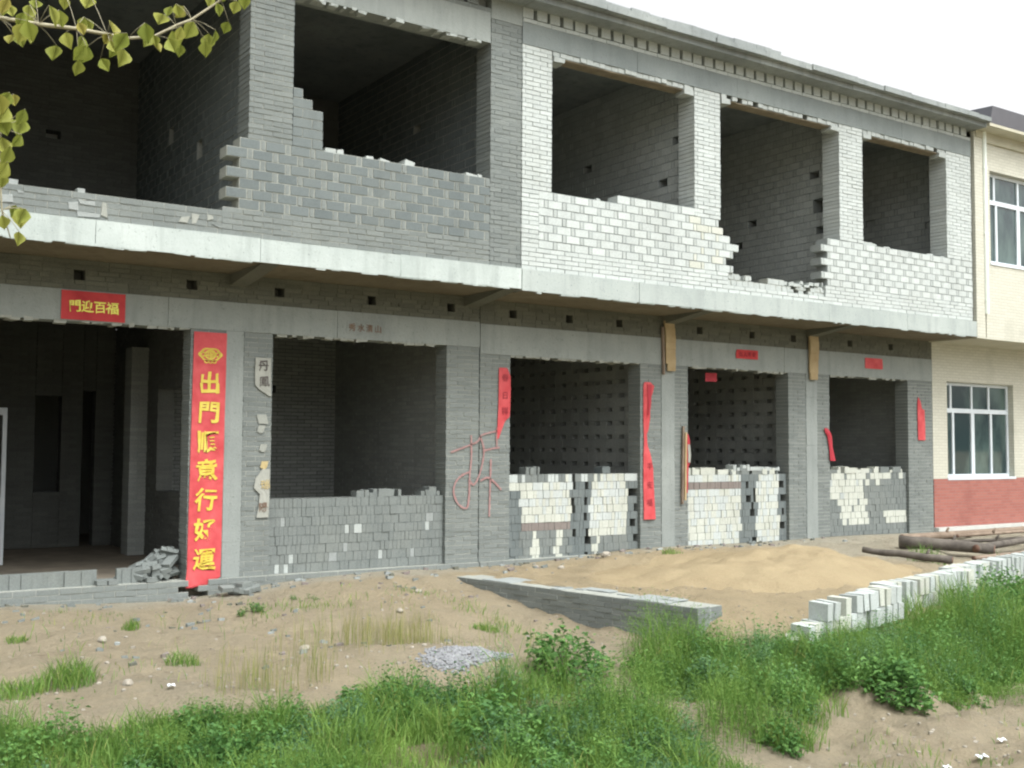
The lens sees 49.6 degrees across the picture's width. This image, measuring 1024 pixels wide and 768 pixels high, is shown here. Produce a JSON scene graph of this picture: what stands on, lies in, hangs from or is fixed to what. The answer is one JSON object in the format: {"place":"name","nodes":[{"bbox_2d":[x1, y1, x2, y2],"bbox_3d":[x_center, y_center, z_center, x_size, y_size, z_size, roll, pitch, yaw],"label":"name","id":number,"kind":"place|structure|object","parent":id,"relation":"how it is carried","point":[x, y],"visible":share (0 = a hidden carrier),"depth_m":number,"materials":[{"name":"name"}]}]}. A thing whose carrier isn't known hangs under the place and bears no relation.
{"place":"outdoors","nodes":[
{"label":"outdoors","id":0,"kind":"place"},
{"bbox_2d":[0,532,1023,767],"bbox_3d":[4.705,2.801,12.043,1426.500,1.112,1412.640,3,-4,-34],"label":"ground","id":1,"kind":"structure","parent":0,"point":[104,700],"depth_m":11.05,"materials":[{"name":"soil"}]},
{"bbox_2d":[3,634,29,644],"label":"grass tuft","id":2,"kind":"object","parent":1,"relation":"on","point":[17,640],"visible":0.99,"depth_m":11.04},
{"bbox_2d":[0,672,45,701],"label":"grass tuft","id":3,"kind":"object","parent":1,"relation":"on","point":[9,689],"visible":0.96,"depth_m":9.18,"materials":[{"name":"plant"}]},
{"bbox_2d":[32,647,102,692],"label":"grass tuft","id":4,"kind":"object","parent":1,"relation":"on","point":[67,677],"visible":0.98,"depth_m":9.41,"materials":[{"name":"plant"}]},
{"bbox_2d":[0,0,250,245],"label":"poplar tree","id":5,"kind":"object","parent":1,"relation":"on","point":[24,28],"visible":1,"depth_m":3.13,"materials":[{"name":"green plant"}]},
{"bbox_2d":[121,617,140,630],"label":"grass tuft","id":6,"kind":"object","parent":1,"relation":"on","point":[133,626],"visible":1,"depth_m":11.65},
{"bbox_2d":[162,646,201,666],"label":"grass tuft","id":7,"kind":"object","parent":1,"relation":"on","point":[180,661],"visible":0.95,"depth_m":10.14,"materials":[{"name":"plant"}]},
{"bbox_2d":[236,602,266,616],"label":"grass tuft","id":8,"kind":"object","parent":1,"relation":"on","point":[259,609],"visible":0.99,"depth_m":12.80,"materials":[{"name":"green plant"}]},
{"bbox_2d":[0,0,533,604],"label":"brick building","id":9,"kind":"structure","parent":1,"relation":"on","point":[290,188],"depth_m":15.76,"materials":[{"name":"brick"}]},
{"bbox_2d":[0,408,7,564],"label":"door frame","id":10,"kind":"object","parent":9,"relation":"on","point":[3,412],"visible":1,"depth_m":15.27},
{"bbox_2d":[9,574,19,590],"bbox_3d":[-5.668,2.287,12.617,0.115,0.242,0.054,3,-4,-34],"label":"brick","id":11,"kind":"object","parent":9,"relation":"on","point":[14,582],"visible":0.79,"depth_m":12.60,"materials":[{"name":"brick"}]},
{"bbox_2d":[21,573,31,589],"bbox_3d":[-5.566,2.291,12.690,0.115,0.242,0.054,3,-4,-36],"label":"brick","id":12,"kind":"object","parent":9,"relation":"on","point":[26,581],"visible":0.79,"depth_m":12.67,"materials":[{"name":"brick"}]},
{"bbox_2d":[32,572,42,588],"bbox_3d":[-5.475,2.296,12.765,0.115,0.242,0.054,3,-4,-36],"label":"brick","id":13,"kind":"object","parent":9,"relation":"on","point":[37,580],"visible":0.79,"depth_m":12.75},
{"bbox_2d":[47,572,57,587],"bbox_3d":[-5.334,2.302,12.860,0.115,0.242,0.054,2,-4,-33],"label":"brick","id":14,"kind":"object","parent":9,"relation":"on","point":[52,581],"visible":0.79,"depth_m":12.84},
{"bbox_2d":[64,571,74,586],"bbox_3d":[-5.175,2.309,12.955,0.115,0.242,0.054,2,-4,-33],"label":"brick","id":15,"kind":"object","parent":9,"relation":"on","point":[69,578],"visible":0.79,"depth_m":12.93,"materials":[{"name":"brick"}]},
{"bbox_2d":[81,570,91,585],"bbox_3d":[-5.018,2.316,13.058,0.115,0.242,0.054,2,-4,-33],"label":"brick","id":16,"kind":"object","parent":9,"relation":"on","point":[86,577],"visible":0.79,"depth_m":13.04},
{"bbox_2d":[61,290,125,322],"bbox_3d":[-4.954,-0.919,13.127,0.730,0.340,0.013,3,-4,-34],"label":"banner","id":17,"kind":"object","parent":9,"relation":"attached to","point":[91,306],"visible":1,"depth_m":13.12,"materials":[{"name":"red paper"}]},
{"bbox_2d":[122,567,131,583],"bbox_3d":[-4.644,2.333,13.336,0.115,0.242,0.054,3,-4,-37],"label":"brick","id":18,"kind":"object","parent":9,"relation":"on","point":[126,575],"visible":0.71,"depth_m":13.32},
{"bbox_2d":[161,572,169,579],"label":"brick","id":19,"kind":"object","parent":9,"relation":"on","point":[166,575],"visible":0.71,"depth_m":13.54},
{"bbox_2d":[160,564,170,572],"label":"brick","id":20,"kind":"object","parent":19,"relation":"on","point":[166,570],"visible":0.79,"depth_m":13.54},
{"bbox_2d":[161,554,178,567],"bbox_3d":[-4.224,2.188,13.678,0.115,0.054,0.251,1,22,9],"label":"brick","id":21,"kind":"object","parent":20,"relation":"on","point":[170,560],"visible":1,"depth_m":13.65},
{"bbox_2d":[186,331,226,587],"bbox_3d":[-3.804,0.934,13.810,0.455,3.170,0.019,3,-4,-34],"label":"banner","id":22,"kind":"object","parent":9,"relation":"attached to","point":[206,468],"visible":1,"depth_m":13.81,"materials":[{"name":"red paper"}]},
{"bbox_2d":[254,469,269,517],"bbox_3d":[-3.205,1.400,14.196,0.212,0.620,0.012,3,-4,-34],"label":"paper strip","id":23,"kind":"object","parent":9,"relation":"attached to","point":[262,485],"visible":1,"depth_m":14.21,"materials":[{"name":"paper"}]},
{"bbox_2d":[255,357,270,395],"bbox_3d":[-3.203,-0.092,14.275,0.225,0.490,0.012,3,-4,-34],"label":"paper strip","id":24,"kind":"object","parent":9,"relation":"attached to","point":[262,374],"visible":1,"depth_m":14.28,"materials":[{"name":"white"}]},
{"bbox_2d":[268,486,442,573],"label":"infill wall","id":25,"kind":"structure","parent":9,"relation":"on","point":[373,528],"depth_m":15.02,"materials":[{"name":"grey brick"}]},
{"bbox_2d":[347,321,382,335],"bbox_3d":[-2.005,-0.758,15.125,0.540,0.170,0.013,3,-4,-34],"label":"paper strip","id":26,"kind":"object","parent":9,"relation":"attached to","point":[362,328],"visible":1,"depth_m":15.13,"materials":[{"name":"paper"}]},
{"bbox_2d":[497,368,510,438],"bbox_3d":[-0.113,0.283,16.350,0.230,1.050,0.020,3,-4,-34],"label":"paper strip","id":27,"kind":"object","parent":9,"relation":"attached to","point":[504,398],"visible":1,"depth_m":16.34,"materials":[{"name":"red"}]},
{"bbox_2d":[1,583,561,709],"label":"sparse grass","id":28,"kind":"structure","parent":1,"relation":"on","point":[403,589],"depth_m":12.56,"materials":[{"name":"plant"}]},
{"bbox_2d":[0,660,702,767],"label":"leafy weeds","id":29,"kind":"object","parent":1,"relation":"on","point":[219,738],"visible":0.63,"depth_m":8.08,"materials":[{"name":"green plant"}]},
{"bbox_2d":[0,626,746,767],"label":"creeping weeds","id":30,"kind":"object","parent":1,"relation":"on","point":[519,726],"visible":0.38,"depth_m":8.53,"materials":[{"name":"green plant"}]},
{"bbox_2d":[0,624,750,767],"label":"grass","id":31,"kind":"structure","parent":1,"relation":"on","point":[351,733],"depth_m":8.23,"materials":[{"name":"plant"}]},
{"bbox_2d":[0,640,763,767],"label":"feathery weeds","id":32,"kind":"object","parent":1,"relation":"on","point":[180,733],"visible":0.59,"depth_m":8.12,"materials":[{"name":"green plant"}]},
{"bbox_2d":[202,602,571,700],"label":"dry stalks","id":33,"kind":"object","parent":1,"relation":"on","point":[387,636],"visible":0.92,"depth_m":10.75,"materials":[{"name":"plant"}]},
{"bbox_2d":[0,537,846,688],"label":"brick crumbs","id":34,"kind":"object","parent":1,"relation":"on","point":[390,576],"visible":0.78,"depth_m":13.41,"materials":[{"name":"brick"}]},
{"bbox_2d":[415,645,513,673],"bbox_3d":[-0.455,2.620,10.582,0.972,0.191,0.570,3,-4,-34],"label":"gravel heap","id":35,"kind":"object","parent":1,"relation":"on","point":[449,658],"visible":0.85,"depth_m":10.49,"materials":[{"name":"gravel"}]},
{"bbox_2d":[472,621,499,632],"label":"grass tuft","id":36,"kind":"object","parent":1,"relation":"on","point":[486,627],"visible":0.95,"depth_m":12.54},
{"bbox_2d":[439,681,559,747],"bbox_3d":[-0.090,2.615,8.758,1.008,0.502,1.021,3,-4,-34],"label":"weed bush","id":37,"kind":"object","parent":1,"relation":"on","point":[491,709],"visible":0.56,"depth_m":8.63,"materials":[{"name":"green plant"}]},
{"bbox_2d":[0,545,1023,767],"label":"pebbles","id":38,"kind":"object","parent":1,"relation":"on","point":[455,671],"visible":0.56,"depth_m":10.25,"materials":[{"name":"stone"}]},
{"bbox_2d":[523,618,619,690],"bbox_3d":[0.546,2.576,10.484,0.889,0.613,1.004,0,-3,14],"label":"tall weed","id":39,"kind":"object","parent":1,"relation":"on","point":[549,644],"visible":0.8,"depth_m":10.47,"materials":[{"name":"green plant"}]},
{"bbox_2d":[457,575,721,639],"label":"retaining wall","id":40,"kind":"structure","parent":1,"relation":"on","point":[592,607],"depth_m":13.05,"materials":[{"name":"concrete"}]},
{"bbox_2d":[524,654,702,760],"bbox_3d":[0.801,2.550,8.886,1.446,0.773,1.437,3,-4,-34],"label":"weed bush","id":41,"kind":"object","parent":1,"relation":"on","point":[610,704],"visible":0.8,"depth_m":8.86,"materials":[{"name":"green plant"}]},
{"bbox_2d":[568,645,702,735],"bbox_3d":[1.052,2.583,9.405,1.206,0.719,1.216,3,-4,-34],"label":"weed bush","id":42,"kind":"object","parent":1,"relation":"on","point":[653,695],"visible":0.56,"depth_m":9.40,"materials":[{"name":"green plant"}]},
{"bbox_2d":[618,629,707,698],"bbox_3d":[1.460,2.659,10.524,1.055,0.624,0.981,3,-4,-34],"label":"weed bush","id":43,"kind":"object","parent":1,"relation":"on","point":[660,668],"visible":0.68,"depth_m":10.50,"materials":[{"name":"green plant"}]},
{"bbox_2d":[606,583,726,667],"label":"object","id":44,"kind":"object","parent":1,"relation":"on","point":[645,619],"visible":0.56,"depth_m":11.37,"materials":[{"name":"green plant"}]},
{"bbox_2d":[626,607,728,675],"bbox_3d":[1.649,2.590,11.149,1.137,0.754,1.146,-1,-3,19],"label":"grass tuft","id":45,"kind":"object","parent":1,"relation":"on","point":[671,641],"visible":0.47,"depth_m":11.09,"materials":[{"name":"plant"}]},
{"bbox_2d":[683,655,747,692],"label":"leafy plant","id":46,"kind":"object","parent":1,"relation":"on","point":[699,664],"visible":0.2,"depth_m":10.49,"materials":[{"name":"green plant"}]},
{"bbox_2d":[678,611,771,668],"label":"weed bush","id":47,"kind":"object","parent":1,"relation":"on","point":[737,639],"visible":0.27,"depth_m":11.09,"materials":[{"name":"green plant"}]},
{"bbox_2d":[674,664,784,753],"bbox_3d":[1.793,2.655,9.189,0.946,0.691,1.005,3,-4,-34],"label":"grass clump","id":48,"kind":"object","parent":1,"relation":"on","point":[713,717],"visible":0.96,"depth_m":9.17,"materials":[{"name":"green plant"}]},
{"bbox_2d":[477,0,991,565],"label":"brick building","id":49,"kind":"structure","parent":1,"relation":"on","point":[717,200],"depth_m":19.25,"materials":[{"name":"brick"}]},
{"bbox_2d":[509,466,637,558],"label":"infill wall","id":50,"kind":"structure","parent":49,"relation":"on","point":[553,515],"depth_m":17.05,"materials":[{"name":"grey brick"}]},
{"bbox_2d":[643,382,655,519],"bbox_3d":[2.232,1.075,17.885,0.260,2.210,0.041,3,-4,-34],"label":"paper strip","id":51,"kind":"object","parent":49,"relation":"attached to","point":[648,486],"visible":1,"depth_m":17.86,"materials":[{"name":"red"}]},
{"bbox_2d":[661,321,675,374],"bbox_3d":[2.575,-0.593,18.186,0.293,0.886,0.066,3,-4,-34],"label":"wooden plank","id":52,"kind":"object","parent":49,"relation":"hanging from","point":[668,344],"visible":0.98,"depth_m":18.16,"materials":[{"name":"brown wood"}]},
{"bbox_2d":[681,426,686,503],"bbox_3d":[2.836,1.336,18.269,0.099,1.286,0.055,3,-4,-34],"label":"wooden stick","id":53,"kind":"object","parent":49,"relation":"attached to","point":[684,469],"visible":1,"depth_m":18.25,"materials":[{"name":"brown wood"}]},
{"bbox_2d":[687,434,690,492],"bbox_3d":[2.908,1.316,18.344,0.130,0.970,0.020,3,-4,-34],"label":"paper strip","id":54,"kind":"object","parent":49,"relation":"attached to","point":[688,452],"visible":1,"depth_m":18.36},
{"bbox_2d":[688,464,786,544],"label":"infill wall","id":55,"kind":"structure","parent":49,"relation":"on","point":[738,503],"depth_m":19.06,"materials":[{"name":"beige brick"}]},
{"bbox_2d":[736,349,757,359],"bbox_3d":[4.083,-0.512,19.235,0.540,0.155,0.017,3,-4,-34],"label":"banner","id":56,"kind":"object","parent":49,"relation":"attached to","point":[746,354],"visible":1,"depth_m":19.23,"materials":[{"name":"red paper"}]},
{"bbox_2d":[809,336,818,379],"bbox_3d":[5.490,-0.491,20.146,0.235,0.833,0.046,3,-4,-34],"label":"wooden plank","id":57,"kind":"object","parent":49,"relation":"hanging from","point":[813,354],"visible":0.98,"depth_m":20.12,"materials":[{"name":"brown wood"}]},
{"bbox_2d":[824,428,835,460],"bbox_3d":[5.843,1.110,20.331,0.300,0.600,0.026,3,-4,-34],"label":"paper strip","id":58,"kind":"object","parent":49,"relation":"attached to","point":[829,436],"visible":1,"depth_m":20.33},
{"bbox_2d":[830,466,906,536],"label":"infill wall","id":59,"kind":"structure","parent":49,"relation":"on","point":[868,501],"depth_m":21.01,"materials":[{"name":"grey brick"}]},
{"bbox_2d":[865,358,882,368],"bbox_3d":[6.911,-0.390,21.154,0.520,0.200,0.007,3,-4,-34],"label":"banner","id":60,"kind":"object","parent":49,"relation":"attached to","point":[872,363],"visible":1,"depth_m":21.14,"materials":[{"name":"red paper"}]},
{"bbox_2d":[917,398,924,439],"bbox_3d":[8.094,0.691,21.902,0.235,0.840,0.014,3,-4,-34],"label":"paper strip","id":61,"kind":"object","parent":49,"relation":"attached to","point":[921,422],"visible":1,"depth_m":21.89,"materials":[{"name":"paper"}]},
{"bbox_2d":[588,544,921,592],"bbox_3d":[3.431,2.488,15.162,5.428,0.552,3.338,3,-4,-34],"label":"sand heap","id":62,"kind":"object","parent":1,"relation":"on","point":[790,568],"visible":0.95,"depth_m":14.33,"materials":[{"name":"sand"}]},
{"bbox_2d":[701,651,819,736],"bbox_3d":[2.177,2.706,9.622,1.016,0.708,0.919,3,-4,-34],"label":"grass clump","id":63,"kind":"object","parent":1,"relation":"on","point":[760,693],"visible":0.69,"depth_m":9.60,"materials":[{"name":"green plant"}]},
{"bbox_2d":[746,703,820,755],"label":"grass tuft","id":64,"kind":"object","parent":1,"relation":"on","point":[807,740],"visible":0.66,"depth_m":9.14,"materials":[{"name":"plant"}]},
{"bbox_2d":[791,622,814,644],"bbox_3d":[3.107,2.667,11.832,0.105,0.199,0.240,1,-1,-39],"label":"concrete block","id":65,"kind":"object","parent":1,"relation":"on","point":[805,629],"depth_m":11.77,"materials":[{"name":"concrete"}]},
{"bbox_2d":[618,568,1023,759],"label":"leafy weeds","id":66,"kind":"object","parent":1,"relation":"on","point":[799,745],"visible":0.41,"depth_m":10.89,"materials":[{"name":"green plant"}]},
{"bbox_2d":[812,619,832,637],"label":"concrete block","id":67,"kind":"object","parent":1,"relation":"on","point":[829,623],"depth_m":11.99,"materials":[{"name":"concrete"}]},
{"bbox_2d":[809,600,832,621],"bbox_3d":[3.362,2.470,12.060,0.110,0.195,0.240,0,0,-41],"label":"concrete block","id":68,"kind":"object","parent":67,"relation":"on","point":[823,610],"depth_m":12.00,"materials":[{"name":"concrete"}]},
{"bbox_2d":[624,565,1023,751],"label":"grass","id":69,"kind":"structure","parent":1,"relation":"on","point":[1011,611],"depth_m":11.14,"materials":[{"name":"plant"}]},
{"bbox_2d":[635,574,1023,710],"bbox_3d":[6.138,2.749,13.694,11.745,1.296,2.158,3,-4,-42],"label":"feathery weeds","id":70,"kind":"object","parent":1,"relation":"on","point":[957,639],"visible":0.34,"depth_m":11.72,"materials":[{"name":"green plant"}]},
{"bbox_2d":[833,620,838,631],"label":"concrete block","id":71,"kind":"object","parent":1,"relation":"on","point":[836,625],"depth_m":12.05,"materials":[{"name":"beige concrete"}]},
{"bbox_2d":[816,599,840,619],"bbox_3d":[3.462,2.470,12.134,0.112,0.191,0.240,5,-3,-42],"label":"concrete block","id":72,"kind":"object","parent":71,"relation":"on","point":[836,608],"depth_m":12.04,"materials":[{"name":"concrete"}]},
{"bbox_2d":[652,574,1023,733],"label":"creeping weeds","id":73,"kind":"object","parent":1,"relation":"on","point":[865,653],"visible":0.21,"depth_m":11.05,"materials":[{"name":"green plant"}]},
{"bbox_2d":[818,614,875,651],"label":"weed bush","id":74,"kind":"object","parent":1,"relation":"on","point":[845,630],"visible":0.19,"depth_m":11.90,"materials":[{"name":"green plant"}]},
{"bbox_2d":[844,616,850,632],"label":"concrete block","id":75,"kind":"object","parent":1,"relation":"on","point":[848,618],"depth_m":12.18,"materials":[{"name":"beige concrete"}]},
{"bbox_2d":[827,595,851,616],"bbox_3d":[3.627,2.459,12.282,0.112,0.202,0.240,6,-5,-42],"label":"concrete block","id":76,"kind":"object","parent":75,"relation":"on","point":[845,602],"depth_m":12.20,"materials":[{"name":"beige concrete"}]},
{"bbox_2d":[851,612,862,629],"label":"concrete block","id":77,"kind":"object","parent":1,"relation":"on","point":[859,615],"depth_m":12.33,"materials":[{"name":"concrete"}]},
{"bbox_2d":[839,594,862,612],"bbox_3d":[3.804,2.459,12.426,0.112,0.190,0.240,4,-7,-35],"label":"concrete block","id":78,"kind":"object","parent":77,"relation":"on","point":[857,604],"depth_m":12.34,"materials":[{"name":"concrete"}]},
{"bbox_2d":[863,611,866,627],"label":"concrete block","id":79,"kind":"object","parent":1,"relation":"on","point":[865,614],"depth_m":12.43,"materials":[{"name":"concrete"}]},
{"bbox_2d":[845,592,869,610],"bbox_3d":[3.896,2.451,12.491,0.102,0.194,0.240,2,-6,-39],"label":"concrete block","id":80,"kind":"object","parent":79,"relation":"on","point":[866,607],"depth_m":12.40,"materials":[{"name":"concrete"}]},
{"bbox_2d":[867,610,875,627],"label":"concrete block","id":81,"kind":"object","parent":1,"relation":"on","point":[870,614],"depth_m":12.46,"materials":[{"name":"concrete"}]},
{"bbox_2d":[853,590,875,609],"bbox_3d":[3.996,2.450,12.557,0.105,0.189,0.240,2,-4,-36],"label":"concrete block","id":82,"kind":"object","parent":81,"relation":"on","point":[872,600],"depth_m":12.46,"materials":[{"name":"concrete"}]},
{"bbox_2d":[879,606,884,623],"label":"concrete block","id":83,"kind":"object","parent":1,"relation":"on","point":[882,608],"depth_m":12.63,"materials":[{"name":"concrete"}]},
{"bbox_2d":[863,588,884,605],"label":"concrete block","id":84,"kind":"object","parent":83,"relation":"on","point":[881,597],"depth_m":12.63,"materials":[{"name":"beige concrete"}]},
{"bbox_2d":[882,605,892,622],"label":"concrete block","id":85,"kind":"object","parent":1,"relation":"on","point":[889,607],"depth_m":12.67,"materials":[{"name":"concrete"}]},
{"bbox_2d":[868,585,891,605],"bbox_3d":[4.238,2.439,12.782,0.108,0.200,0.240,3,-1,-42],"label":"concrete block","id":86,"kind":"object","parent":85,"relation":"on","point":[887,596],"depth_m":12.70,"materials":[{"name":"beige concrete"}]},
{"bbox_2d":[857,606,936,647],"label":"weed bush","id":87,"kind":"object","parent":1,"relation":"on","point":[875,623],"visible":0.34,"depth_m":12.31,"materials":[{"name":"green plant"}]},
{"bbox_2d":[860,648,942,715],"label":"weed bush","id":88,"kind":"object","parent":1,"relation":"on","point":[915,693],"visible":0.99,"depth_m":10.32,"materials":[{"name":"green plant"}]},
{"bbox_2d":[862,547,952,563],"bbox_3d":[6.002,2.595,16.856,1.344,0.218,0.136,-2,-4,34],"label":"log","id":89,"kind":"object","parent":1,"relation":"on","point":[928,557],"visible":0.98,"depth_m":16.77,"materials":[{"name":"brown wood"}]},
{"bbox_2d":[894,583,961,640],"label":"grass tuft","id":90,"kind":"object","parent":1,"relation":"on","point":[914,614],"visible":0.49,"depth_m":12.89,"materials":[{"name":"plant"}]},
{"bbox_2d":[894,653,965,703],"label":"weed bush","id":91,"kind":"object","parent":1,"relation":"on","point":[935,683],"visible":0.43,"depth_m":10.69,"materials":[{"name":"green plant"}]},
{"bbox_2d":[839,686,1023,767],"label":"sparse grass","id":92,"kind":"structure","parent":1,"relation":"on","point":[930,752],"depth_m":8.87,"materials":[{"name":"plant"}]},
{"bbox_2d":[898,535,994,553],"bbox_3d":[6.965,2.560,17.763,1.438,0.287,0.213,-1,-4,27],"label":"log","id":93,"kind":"object","parent":1,"relation":"on","point":[953,544],"visible":0.92,"depth_m":17.72,"materials":[{"name":"brown wood"}]},
{"bbox_2d":[901,526,1023,538],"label":"log","id":94,"kind":"object","parent":1,"relation":"on","point":[947,534],"visible":0.65,"depth_m":19.61,"materials":[{"name":"brown wood"}]},
{"bbox_2d":[935,566,1012,615],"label":"grass tuft","id":95,"kind":"object","parent":1,"relation":"on","point":[946,590],"visible":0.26,"depth_m":13.95,"materials":[{"name":"plant"}]},
{"bbox_2d":[929,106,1023,531],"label":"tiled building","id":96,"kind":"structure","parent":1,"relation":"on","point":[977,384],"depth_m":22.46,"materials":[{"name":"beige tile"}]},
{"bbox_2d":[947,382,1015,479],"bbox_3d":[9.727,0.991,23.135,2.390,1.990,0.210,3,-4,-34],"label":"window","id":97,"kind":"structure","parent":96,"relation":"in","point":[977,414],"depth_m":23.22,"materials":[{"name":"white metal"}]},
{"bbox_2d":[989,174,1023,269],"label":"window","id":98,"kind":"structure","parent":96,"relation":"in","point":[1006,194],"depth_m":22.30,"materials":[{"name":"white metal"}]},
{"bbox_2d":[960,535,1023,541],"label":"log","id":99,"kind":"object","parent":1,"relation":"on","point":[996,538],"visible":0.59,"depth_m":19.35,"materials":[{"name":"brown wood"}]},
{"bbox_2d":[956,528,1023,537],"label":"log","id":100,"kind":"object","parent":99,"relation":"on","point":[993,532],"visible":0.99,"depth_m":18.80,"materials":[{"name":"brown wood"}]},
{"bbox_2d":[972,537,1023,551],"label":"log","id":101,"kind":"object","parent":99,"relation":"on","point":[998,544],"visible":0.91,"depth_m":18.08,"materials":[{"name":"brown wood"}]},
{"bbox_2d":[972,550,1023,559],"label":"log","id":102,"kind":"object","parent":1,"relation":"on","point":[980,557],"visible":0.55,"depth_m":17.03,"materials":[{"name":"brown wood"}]},
{"bbox_2d":[976,562,1023,605],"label":"weed bush","id":103,"kind":"object","parent":1,"relation":"on","point":[1003,580],"visible":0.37,"depth_m":14.94,"materials":[{"name":"green plant"}]},
{"bbox_2d":[979,675,1023,705],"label":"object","id":104,"kind":"object","parent":1,"relation":"on","point":[1013,692],"visible":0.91,"depth_m":11.11,"materials":[{"name":"green plant"}]},
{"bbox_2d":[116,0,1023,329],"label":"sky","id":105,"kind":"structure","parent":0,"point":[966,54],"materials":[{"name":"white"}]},
{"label":"concrete block","id":106,"kind":"object","parent":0,"visible":0},
{"bbox_2d":[888,579,909,596],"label":"concrete block","id":107,"kind":"object","parent":106,"relation":"on","point":[905,584],"depth_m":13.59,"materials":[{"name":"concrete"}]},
{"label":"concrete block","id":108,"kind":"object","parent":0,"visible":0},
{"bbox_2d":[902,577,923,594],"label":"concrete block","id":109,"kind":"object","parent":108,"relation":"on","point":[920,584],"depth_m":13.79,"materials":[{"name":"beige concrete"}]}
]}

